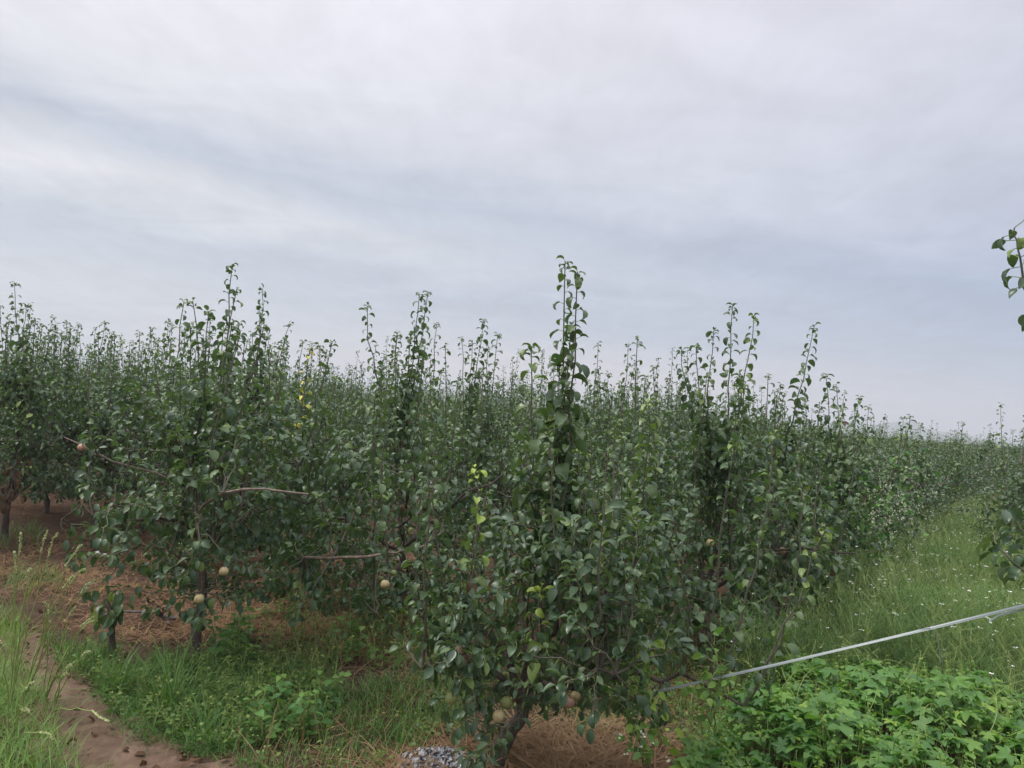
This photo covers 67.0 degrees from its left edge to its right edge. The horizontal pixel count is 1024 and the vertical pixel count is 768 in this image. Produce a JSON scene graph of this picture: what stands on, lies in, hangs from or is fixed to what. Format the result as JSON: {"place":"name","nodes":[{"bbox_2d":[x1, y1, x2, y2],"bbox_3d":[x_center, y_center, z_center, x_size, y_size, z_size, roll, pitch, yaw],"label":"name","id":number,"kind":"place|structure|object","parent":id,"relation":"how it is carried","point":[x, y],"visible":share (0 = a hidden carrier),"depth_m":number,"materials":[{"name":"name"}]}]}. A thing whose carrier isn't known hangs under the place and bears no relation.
{"place":"outdoors","nodes":[
{"label":"outdoors","id":0,"kind":"place"},
{"bbox_2d":[0,625,252,767],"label":"path","id":1,"kind":"structure","parent":0,"point":[108,746],"depth_m":4.02,"materials":[{"name":"soil"}]},
{"bbox_2d":[39,601,98,700],"bbox_3d":[-2.442,1.465,4.171,0.542,0.647,0.270,3,-2,33],"label":"seeding weed","id":2,"kind":"object","parent":1,"relation":"on","point":[68,648],"visible":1,"depth_m":4.25,"materials":[{"name":"green plant"}]},
{"bbox_2d":[51,650,110,721],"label":"seeding weed","id":3,"kind":"object","parent":1,"relation":"on","point":[65,673],"visible":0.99,"depth_m":4.01,"materials":[{"name":"green plant"}]},
{"bbox_2d":[0,436,1023,767],"bbox_3d":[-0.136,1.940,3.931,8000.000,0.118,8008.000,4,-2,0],"label":"ground","id":4,"kind":"structure","parent":0,"point":[32,510],"depth_m":6.05,"materials":[{"name":"soil"}]},
{"bbox_2d":[0,302,33,477],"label":"pear tree","id":5,"kind":"object","parent":4,"relation":"on","point":[5,342],"visible":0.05,"depth_m":12.14,"materials":[{"name":"green plant"}]},
{"bbox_2d":[0,640,53,740],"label":"seeding weed","id":6,"kind":"object","parent":4,"relation":"on","point":[24,708],"visible":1,"depth_m":3.68,"materials":[{"name":"green plant"}]},
{"bbox_2d":[2,529,58,707],"bbox_3d":[-2.566,1.257,4.092,0.413,1.038,0.174,3,-2,33],"label":"seeding weed","id":7,"kind":"object","parent":4,"relation":"on","point":[13,678],"visible":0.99,"depth_m":4.11,"materials":[{"name":"green plant"}]},
{"bbox_2d":[1,341,77,407],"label":"pear tree","id":8,"kind":"object","parent":4,"relation":"on","point":[47,365],"visible":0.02,"depth_m":19.57,"materials":[{"name":"green plant"}]},
{"bbox_2d":[23,544,98,700],"bbox_3d":[-2.424,1.300,4.136,0.678,0.976,0.116,2,-3,41],"label":"seeding weed","id":9,"kind":"object","parent":4,"relation":"on","point":[56,611],"visible":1,"depth_m":4.15,"materials":[{"name":"green plant"}]},
{"bbox_2d":[0,595,135,767],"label":"bright grass","id":10,"kind":"structure","parent":4,"relation":"on","point":[21,746],"depth_m":4.01,"materials":[{"name":"plant"}]},
{"bbox_2d":[0,314,135,513],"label":"pear tree","id":11,"kind":"object","parent":4,"relation":"on","point":[43,496],"visible":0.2,"depth_m":10.29,"materials":[{"name":"green plant"}]},
{"bbox_2d":[0,281,146,539],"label":"pear tree","id":12,"kind":"object","parent":4,"relation":"on","point":[24,380],"visible":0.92,"depth_m":8.43,"materials":[{"name":"green plant"}]},
{"bbox_2d":[0,458,31,514],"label":"leafy branch","id":13,"kind":"object","parent":12,"relation":"hanging from","point":[6,498],"visible":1,"depth_m":7.77,"materials":[{"name":"green plant"}]},
{"bbox_2d":[39,348,140,415],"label":"pear tree","id":14,"kind":"object","parent":4,"relation":"on","point":[93,368],"visible":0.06,"depth_m":17.97,"materials":[{"name":"green plant"}]},
{"bbox_2d":[31,323,165,477],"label":"pear tree","id":15,"kind":"object","parent":4,"relation":"on","point":[91,376],"visible":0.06,"depth_m":13.70,"materials":[{"name":"green plant"}]},
{"bbox_2d":[90,592,133,661],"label":"sapling","id":16,"kind":"object","parent":4,"relation":"on","point":[115,613],"visible":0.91,"depth_m":5.01,"materials":[{"name":"green plant"}]},
{"bbox_2d":[53,635,178,715],"bbox_3d":[-2.297,1.637,4.513,0.648,0.443,0.762,3,-2,15],"label":"grass tuft","id":17,"kind":"object","parent":4,"relation":"on","point":[116,674],"visible":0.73,"depth_m":4.53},
{"bbox_2d":[77,348,172,462],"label":"pear tree","id":18,"kind":"object","parent":4,"relation":"on","point":[118,371],"visible":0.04,"depth_m":16.52,"materials":[{"name":"green plant"}]},
{"bbox_2d":[0,615,264,767],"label":"clods","id":19,"kind":"object","parent":4,"relation":"on","point":[149,743],"visible":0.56,"depth_m":4.03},
{"bbox_2d":[41,318,237,535],"bbox_3d":[-4.455,0.517,9.586,2.169,2.829,2.238,4,-2,0],"label":"pear tree","id":20,"kind":"object","parent":4,"relation":"on","point":[110,477],"visible":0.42,"depth_m":9.19,"materials":[{"name":"green plant"}]},
{"bbox_2d":[96,333,224,494],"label":"pear tree","id":21,"kind":"object","parent":4,"relation":"on","point":[129,490],"visible":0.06,"depth_m":12.26,"materials":[{"name":"green plant"}]},
{"bbox_2d":[68,614,253,756],"bbox_3d":[-1.901,1.607,4.225,0.958,0.700,0.899,3,-2,27],"label":"grass tuft","id":22,"kind":"object","parent":4,"relation":"on","point":[171,689],"visible":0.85,"depth_m":4.33,"materials":[{"name":"plant"}]},
{"bbox_2d":[131,348,242,406],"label":"pear tree","id":23,"kind":"object","parent":4,"relation":"on","point":[188,373],"visible":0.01,"depth_m":15.12,"materials":[{"name":"green plant"}]},
{"bbox_2d":[160,684,242,746],"bbox_3d":[-1.599,1.693,4.007,0.536,0.296,0.536,4,-2,0],"label":"grass tuft","id":24,"kind":"object","parent":4,"relation":"on","point":[200,719],"visible":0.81,"depth_m":4.04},
{"bbox_2d":[98,283,339,566],"bbox_3d":[-2.775,0.465,8.119,2.200,3.034,2.138,4,-2,0],"label":"pear tree","id":25,"kind":"object","parent":4,"relation":"on","point":[302,415],"visible":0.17,"depth_m":7.92,"materials":[{"name":"green plant"}]},
{"bbox_2d":[60,262,419,659],"bbox_3d":[-1.821,0.560,5.137,2.025,2.720,2.096,5,-2,-30],"label":"pear tree","id":26,"kind":"object","parent":4,"relation":"on","point":[277,488],"visible":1,"depth_m":4.95,"materials":[{"name":"green plant"}]},
{"bbox_2d":[220,349,299,478],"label":"pear tree","id":27,"kind":"object","parent":4,"relation":"on","point":[272,389],"visible":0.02,"depth_m":13.74,"materials":[{"name":"green plant"}]},
{"bbox_2d":[243,342,320,456],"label":"pear tree","id":28,"kind":"object","parent":4,"relation":"on","point":[287,380],"visible":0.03,"depth_m":16.80,"materials":[{"name":"green plant"}]},
{"bbox_2d":[207,335,365,516],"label":"pear tree","id":29,"kind":"object","parent":4,"relation":"on","point":[288,382],"visible":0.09,"depth_m":10.85,"materials":[{"name":"green plant"}]},
{"bbox_2d":[284,366,361,454],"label":"pear tree","id":30,"kind":"object","parent":4,"relation":"on","point":[328,391],"depth_m":18.14,"materials":[{"name":"green plant"}]},
{"bbox_2d":[203,604,444,747],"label":"broad weeds","id":31,"kind":"object","parent":4,"relation":"on","point":[229,635],"visible":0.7,"depth_m":4.50,"materials":[{"name":"green plant"}]},
{"bbox_2d":[286,350,372,466],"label":"pear tree","id":32,"kind":"object","parent":4,"relation":"on","point":[334,396],"visible":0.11,"depth_m":15.29,"materials":[{"name":"green plant"}]},
{"bbox_2d":[302,371,358,422],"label":"pear tree","id":33,"kind":"object","parent":4,"relation":"on","point":[336,388],"visible":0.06,"depth_m":21.83,"materials":[{"name":"green plant"}]},
{"bbox_2d":[0,553,702,767],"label":"leaf litter","id":34,"kind":"object","parent":4,"relation":"on","point":[143,762],"visible":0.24,"depth_m":5.20,"materials":[{"name":"plant"}]},
{"bbox_2d":[242,580,474,668],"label":"dark weeds","id":35,"kind":"object","parent":4,"relation":"on","point":[355,648],"visible":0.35,"depth_m":5.55,"materials":[{"name":"green plant"}]},
{"bbox_2d":[233,290,534,640],"bbox_3d":[-1.142,0.591,6.546,2.539,2.902,2.720,3,-2,25],"label":"pear tree","id":36,"kind":"object","parent":4,"relation":"on","point":[407,419],"visible":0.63,"depth_m":6.46,"materials":[{"name":"green plant"}]},
{"bbox_2d":[328,337,441,507],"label":"pear tree","id":37,"kind":"object","parent":4,"relation":"on","point":[356,423],"visible":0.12,"depth_m":12.70,"materials":[{"name":"green plant"}]},
{"bbox_2d":[350,373,425,439],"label":"pear tree","id":38,"kind":"object","parent":4,"relation":"on","point":[377,399],"visible":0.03,"depth_m":23.37,"materials":[{"name":"green plant"}]},
{"bbox_2d":[368,714,429,755],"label":"grass tuft","id":39,"kind":"object","parent":4,"relation":"on","point":[399,741],"visible":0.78,"depth_m":4.04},
{"bbox_2d":[349,367,448,478],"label":"pear tree","id":40,"kind":"object","parent":4,"relation":"on","point":[425,397],"visible":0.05,"depth_m":16.99,"materials":[{"name":"green plant"}]},
{"bbox_2d":[359,370,447,465],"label":"pear tree","id":41,"kind":"object","parent":4,"relation":"on","point":[414,404],"visible":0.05,"depth_m":20.25,"materials":[{"name":"green plant"}]},
{"bbox_2d":[0,515,821,767],"bbox_3d":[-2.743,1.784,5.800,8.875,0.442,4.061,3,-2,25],"label":"grass","id":42,"kind":"structure","parent":4,"relation":"on","point":[104,654],"depth_m":4.57,"materials":[{"name":"plant"}]},
{"bbox_2d":[227,558,614,767],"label":"dead stalks","id":43,"kind":"object","parent":4,"relation":"on","point":[302,735],"visible":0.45,"depth_m":5.13,"materials":[{"name":"plant"}]},
{"bbox_2d":[382,375,459,438],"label":"pear tree","id":44,"kind":"object","parent":4,"relation":"on","point":[432,398],"visible":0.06,"depth_m":24.66,"materials":[{"name":"green plant"}]},
{"bbox_2d":[393,745,475,767],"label":"gravel pile","id":45,"kind":"object","parent":4,"relation":"on","point":[439,754],"visible":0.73,"depth_m":3.81,"materials":[{"name":"gravel"}]},
{"bbox_2d":[422,377,466,450],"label":"pear tree","id":46,"kind":"object","parent":4,"relation":"on","point":[447,393],"visible":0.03,"depth_m":29.19,"materials":[{"name":"green plant"}]},
{"bbox_2d":[408,379,514,491],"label":"pear tree","id":47,"kind":"object","parent":4,"relation":"on","point":[470,419],"visible":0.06,"depth_m":14.51,"materials":[{"name":"green plant"}]},
{"bbox_2d":[414,367,574,533],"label":"pear tree","id":48,"kind":"object","parent":4,"relation":"on","point":[457,410],"visible":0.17,"depth_m":10.92,"materials":[{"name":"green plant"}]},
{"bbox_2d":[374,318,622,575],"bbox_3d":[-0.185,0.740,8.024,2.430,2.874,3.516,3,-2,26],"label":"pear tree","id":49,"kind":"object","parent":4,"relation":"on","point":[471,399],"visible":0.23,"depth_m":8.21,"materials":[{"name":"green plant"}]},
{"bbox_2d":[0,472,1013,767],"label":"straw","id":50,"kind":"object","parent":4,"relation":"on","point":[602,750],"visible":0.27,"depth_m":4.35,"materials":[{"name":"plant"}]},
{"bbox_2d":[105,595,177,623],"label":"fallen branch","id":51,"kind":"object","parent":50,"relation":"on","point":[162,615],"visible":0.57,"depth_m":5.93,"materials":[{"name":"wood"}]},
{"bbox_2d":[467,350,546,490],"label":"pear tree","id":52,"kind":"object","parent":4,"relation":"on","point":[503,409],"visible":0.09,"depth_m":16.35,"materials":[{"name":"green plant"}]},
{"bbox_2d":[485,349,634,498],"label":"pear tree","id":53,"kind":"object","parent":4,"relation":"on","point":[537,392],"visible":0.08,"depth_m":12.90,"materials":[{"name":"green plant"}]},
{"bbox_2d":[559,372,653,514],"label":"pear tree","id":54,"kind":"object","parent":4,"relation":"on","point":[605,422],"visible":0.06,"depth_m":14.44,"materials":[{"name":"green plant"}]},
{"bbox_2d":[388,255,833,767],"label":"pear tree","id":55,"kind":"object","parent":4,"relation":"on","point":[557,510],"visible":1,"depth_m":3.68,"materials":[{"name":"green plant"}]},
{"bbox_2d":[592,649,669,767],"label":"climbing vine","id":56,"kind":"object","parent":55,"relation":"attached to","point":[639,751],"visible":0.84,"depth_m":3.45,"materials":[{"name":"green plant"}]},
{"bbox_2d":[625,630,683,755],"bbox_3d":[0.757,1.611,3.886,0.268,0.976,1.123,3,-2,19],"label":"climbing vine","id":57,"kind":"object","parent":55,"relation":"attached to","point":[662,695],"visible":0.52,"depth_m":3.50,"materials":[{"name":"green plant"}]},
{"bbox_2d":[675,627,744,747],"bbox_3d":[1.088,1.611,3.898,0.292,0.963,1.047,3,-2,28],"label":"climbing vine","id":58,"kind":"object","parent":55,"relation":"attached to","point":[711,685],"visible":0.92,"depth_m":3.57,"materials":[{"name":"green plant"}]},
{"bbox_2d":[658,604,1023,691],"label":"pipe","id":59,"kind":"object","parent":55,"relation":"attached to","point":[870,642],"visible":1,"depth_m":3.26,"materials":[{"name":"grey"}]},
{"bbox_2d":[989,609,1023,621],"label":"plastic tape","id":60,"kind":"object","parent":59,"relation":"attached to","point":[993,618],"visible":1,"depth_m":2.96,"materials":[{"name":"grey"}]},
{"bbox_2d":[583,387,638,482],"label":"pear tree","id":61,"kind":"object","parent":4,"relation":"on","point":[613,401],"visible":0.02,"depth_m":19.48,"materials":[{"name":"green plant"}]},
{"bbox_2d":[550,344,702,550],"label":"pear tree","id":62,"kind":"object","parent":4,"relation":"on","point":[603,444],"visible":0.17,"depth_m":9.78,"materials":[{"name":"green plant"}]},
{"bbox_2d":[601,377,698,486],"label":"pear tree","id":63,"kind":"object","parent":4,"relation":"on","point":[652,409],"visible":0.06,"depth_m":16.09,"materials":[{"name":"green plant"}]},
{"bbox_2d":[632,377,694,432],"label":"pear tree","id":64,"kind":"object","parent":4,"relation":"on","point":[659,399],"visible":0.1,"depth_m":22.85,"materials":[{"name":"green plant"}]},
{"bbox_2d":[619,347,727,534],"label":"pear tree","id":65,"kind":"object","parent":4,"relation":"on","point":[679,426],"visible":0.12,"depth_m":11.57,"materials":[{"name":"green plant"}]},
{"bbox_2d":[636,372,724,456],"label":"pear tree","id":66,"kind":"object","parent":4,"relation":"on","point":[680,413],"visible":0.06,"depth_m":17.99,"materials":[{"name":"green plant"}]},
{"bbox_2d":[670,389,765,521],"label":"pear tree","id":67,"kind":"object","parent":4,"relation":"on","point":[725,415],"visible":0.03,"depth_m":13.27,"materials":[{"name":"green plant"}]},
{"bbox_2d":[675,387,764,486],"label":"pear tree","id":68,"kind":"object","parent":4,"relation":"on","point":[718,408],"visible":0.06,"depth_m":19.23,"materials":[{"name":"green plant"}]},
{"bbox_2d":[592,302,863,663],"bbox_3d":[1.670,0.774,6.144,2.068,2.838,2.273,4,-2,0],"label":"pear tree","id":69,"kind":"object","parent":4,"relation":"on","point":[706,463],"visible":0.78,"depth_m":5.90,"materials":[{"name":"green plant"}]},
{"bbox_2d":[702,380,846,518],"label":"pear tree","id":70,"kind":"object","parent":4,"relation":"on","point":[762,411],"visible":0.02,"depth_m":14.58,"materials":[{"name":"green plant"}]},
{"bbox_2d":[752,408,835,490],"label":"pear tree","id":71,"kind":"object","parent":4,"relation":"on","point":[791,437],"visible":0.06,"depth_m":16.18,"materials":[{"name":"green plant"}]},
{"bbox_2d":[685,322,916,619],"bbox_3d":[2.752,0.868,7.840,2.069,2.970,1.942,4,-2,0],"label":"pear tree","id":72,"kind":"object","parent":4,"relation":"on","point":[831,517],"visible":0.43,"depth_m":7.54,"materials":[{"name":"green plant"}]},
{"bbox_2d":[743,395,920,582],"bbox_3d":[3.851,1.306,9.430,2.076,2.384,1.994,4,-2,0],"label":"pear tree","id":73,"kind":"object","parent":4,"relation":"on","point":[907,507],"visible":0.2,"depth_m":9.07,"materials":[{"name":"green plant"}]},
{"bbox_2d":[677,630,1005,763],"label":"feathery weeds","id":74,"kind":"object","parent":4,"relation":"on","point":[723,711],"visible":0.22,"depth_m":4.53,"materials":[{"name":"green plant"}]},
{"bbox_2d":[669,635,1023,767],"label":"vine thicket","id":75,"kind":"object","parent":4,"relation":"on","point":[829,712],"visible":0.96,"depth_m":4.13,"materials":[{"name":"green plant"}]},
{"bbox_2d":[809,420,888,469],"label":"pear tree","id":76,"kind":"object","parent":4,"relation":"on","point":[855,433],"visible":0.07,"depth_m":21.34,"materials":[{"name":"green plant"}]},
{"bbox_2d":[686,484,1023,753],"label":"alley weeds","id":77,"kind":"object","parent":4,"relation":"on","point":[927,585],"visible":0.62,"depth_m":6.28,"materials":[{"name":"plant"}]},
{"bbox_2d":[731,484,1023,706],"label":"white flowers","id":78,"kind":"object","parent":77,"relation":"attached to","point":[935,600],"visible":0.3,"depth_m":6.29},
{"bbox_2d":[846,424,898,457],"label":"pear tree","id":79,"kind":"object","parent":4,"relation":"on","point":[868,444],"visible":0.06,"depth_m":22.95,"materials":[{"name":"green plant"}]},
{"bbox_2d":[808,414,940,556],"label":"pear tree","id":80,"kind":"object","parent":4,"relation":"on","point":[922,501],"visible":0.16,"depth_m":10.89,"materials":[{"name":"green plant"}]},
{"bbox_2d":[813,427,953,576],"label":"tree","id":81,"kind":"object","parent":4,"relation":"on","point":[861,527],"visible":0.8,"depth_m":7.25,"materials":[{"name":"green plant"}]},
{"bbox_2d":[861,421,916,466],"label":"pear tree","id":82,"kind":"object","parent":4,"relation":"on","point":[887,439],"visible":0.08,"depth_m":24.19,"materials":[{"name":"green plant"}]},
{"bbox_2d":[767,428,1022,461],"bbox_3d":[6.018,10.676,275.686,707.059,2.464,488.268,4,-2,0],"label":"distant orchard","id":83,"kind":"object","parent":4,"relation":"on","point":[953,444],"visible":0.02,"depth_m":53.98,"materials":[{"name":"green plant"}]},
{"bbox_2d":[842,582,960,671],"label":"leaf weeds","id":84,"kind":"object","parent":4,"relation":"on","point":[851,635],"visible":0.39,"depth_m":5.44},
{"bbox_2d":[820,423,994,541],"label":"pear tree","id":85,"kind":"object","parent":4,"relation":"on","point":[920,463],"visible":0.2,"depth_m":12.62,"materials":[{"name":"green plant"}]},
{"bbox_2d":[883,422,939,458],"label":"pear tree","id":86,"kind":"object","parent":4,"relation":"on","point":[916,438],"visible":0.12,"depth_m":28.95,"materials":[{"name":"green plant"}]},
{"bbox_2d":[872,435,967,528],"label":"pear tree","id":87,"kind":"object","parent":4,"relation":"on","point":[941,491],"visible":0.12,"depth_m":13.77,"materials":[{"name":"green plant"}]},
{"bbox_2d":[879,421,967,514],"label":"pear tree","id":88,"kind":"object","parent":4,"relation":"on","point":[954,482],"visible":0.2,"depth_m":15.87,"materials":[{"name":"green plant"}]},
{"bbox_2d":[900,430,983,508],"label":"pear tree","id":89,"kind":"object","parent":4,"relation":"on","point":[969,477],"visible":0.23,"depth_m":17.39,"materials":[{"name":"green plant"}]},
{"bbox_2d":[900,439,995,505],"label":"pear tree","id":90,"kind":"object","parent":4,"relation":"on","point":[973,479],"visible":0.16,"depth_m":18.89,"materials":[{"name":"green plant"}]},
{"bbox_2d":[919,427,993,500],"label":"pear tree","id":91,"kind":"object","parent":4,"relation":"on","point":[965,462],"visible":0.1,"depth_m":22.00,"materials":[{"name":"green plant"}]},
{"bbox_2d":[918,420,997,503],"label":"pear tree","id":92,"kind":"object","parent":4,"relation":"on","point":[930,434],"visible":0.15,"depth_m":20.75,"materials":[{"name":"green plant"}]},
{"bbox_2d":[937,433,999,494],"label":"pear tree","id":93,"kind":"object","parent":4,"relation":"on","point":[973,459],"visible":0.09,"depth_m":25.49,"materials":[{"name":"green plant"}]},
{"bbox_2d":[955,443,1002,498],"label":"pear tree","id":94,"kind":"object","parent":4,"relation":"on","point":[986,472],"visible":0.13,"depth_m":23.49,"materials":[{"name":"green plant"}]},
{"bbox_2d":[954,427,1014,481],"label":"pear tree","id":95,"kind":"object","parent":4,"relation":"on","point":[991,449],"visible":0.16,"depth_m":31.83,"materials":[{"name":"green plant"}]},
{"bbox_2d":[962,435,1006,490],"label":"pear tree","id":96,"kind":"object","parent":4,"relation":"on","point":[989,452],"visible":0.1,"depth_m":28.56,"materials":[{"name":"green plant"}]},
{"bbox_2d":[963,438,1006,491],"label":"pear tree","id":97,"kind":"object","parent":4,"relation":"on","point":[1004,457],"visible":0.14,"depth_m":26.98,"materials":[{"name":"green plant"}]},
{"bbox_2d":[958,402,1023,577],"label":"pear tree","id":98,"kind":"object","parent":4,"relation":"on","point":[1010,493],"visible":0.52,"depth_m":9.93,"materials":[{"name":"green plant"}]},
{"bbox_2d":[964,439,1019,488],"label":"pear tree","id":99,"kind":"object","parent":4,"relation":"on","point":[996,458],"visible":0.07,"depth_m":29.83,"materials":[{"name":"green plant"}]},
{"bbox_2d":[976,220,1023,587],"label":"pear tree","id":100,"kind":"object","parent":4,"relation":"on","point":[1017,562],"visible":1,"depth_m":2.79,"materials":[{"name":"green plant"}]},
{"bbox_2d":[984,423,1023,502],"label":"pear tree","id":101,"kind":"object","parent":4,"relation":"on","point":[997,487],"visible":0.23,"depth_m":16.62,"materials":[{"name":"green plant"}]},
{"bbox_2d":[990,430,1023,524],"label":"pear tree","id":102,"kind":"object","parent":4,"relation":"on","point":[1013,474],"visible":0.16,"depth_m":13.10,"materials":[{"name":"green plant"}]},
{"bbox_2d":[995,473,1023,542],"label":"pear tree","id":103,"kind":"object","parent":4,"relation":"on","point":[1014,501],"visible":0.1,"depth_m":11.73,"materials":[{"name":"green plant"}]},
{"bbox_2d":[997,439,1023,505],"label":"pear tree","id":104,"kind":"object","parent":4,"relation":"on","point":[1008,478],"visible":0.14,"depth_m":14.85,"materials":[{"name":"green plant"}]},
{"bbox_2d":[0,0,1023,440],"label":"sky","id":105,"kind":"structure","parent":0,"point":[854,168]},
{"bbox_2d":[721,421,1023,447],"bbox_3d":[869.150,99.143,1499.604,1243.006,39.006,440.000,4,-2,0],"label":"hills","id":106,"kind":"structure","parent":0,"point":[892,426],"depth_m":1423.56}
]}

